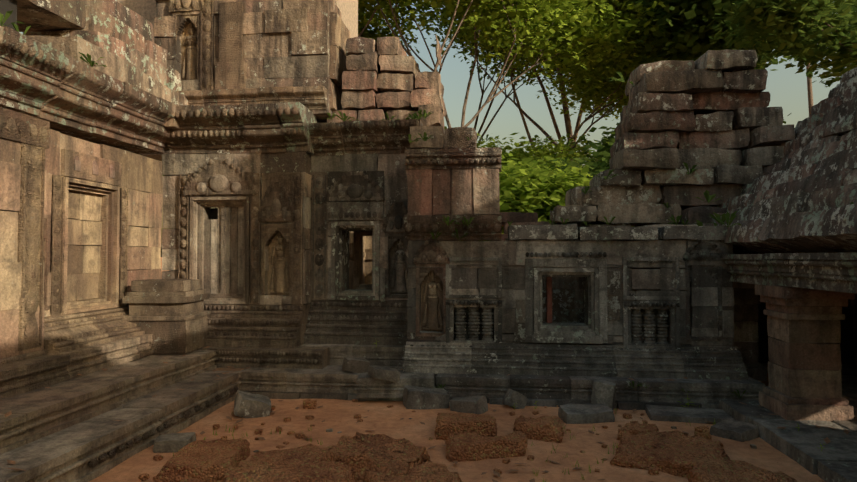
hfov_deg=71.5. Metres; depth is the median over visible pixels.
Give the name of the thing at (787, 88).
sky
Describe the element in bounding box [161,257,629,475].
ground
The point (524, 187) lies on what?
leaves
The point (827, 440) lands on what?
dry leaves
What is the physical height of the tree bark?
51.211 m
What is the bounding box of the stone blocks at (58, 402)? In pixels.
[0,0,856,481]
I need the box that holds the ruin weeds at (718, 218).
[0,10,853,397]
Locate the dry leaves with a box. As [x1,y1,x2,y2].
[4,346,856,481]
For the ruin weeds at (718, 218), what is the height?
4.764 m
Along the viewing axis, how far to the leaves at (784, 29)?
15.83 m
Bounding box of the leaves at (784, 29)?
[163,0,856,226]
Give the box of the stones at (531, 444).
[173,341,824,481]
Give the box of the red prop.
[546,277,551,322]
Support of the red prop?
on the stone blocks at (58, 402)
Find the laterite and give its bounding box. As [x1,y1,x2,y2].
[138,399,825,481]
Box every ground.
[89,368,823,481]
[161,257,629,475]
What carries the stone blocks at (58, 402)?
on the ground at (465, 470)
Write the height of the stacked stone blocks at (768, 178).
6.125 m
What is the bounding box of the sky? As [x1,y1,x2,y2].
[20,0,855,256]
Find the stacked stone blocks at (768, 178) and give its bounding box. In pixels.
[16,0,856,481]
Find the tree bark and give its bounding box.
[359,0,853,161]
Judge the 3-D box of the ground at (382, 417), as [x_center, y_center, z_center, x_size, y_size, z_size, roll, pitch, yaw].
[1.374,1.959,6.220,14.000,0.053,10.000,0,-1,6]
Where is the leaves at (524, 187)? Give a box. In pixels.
[358,0,758,233]

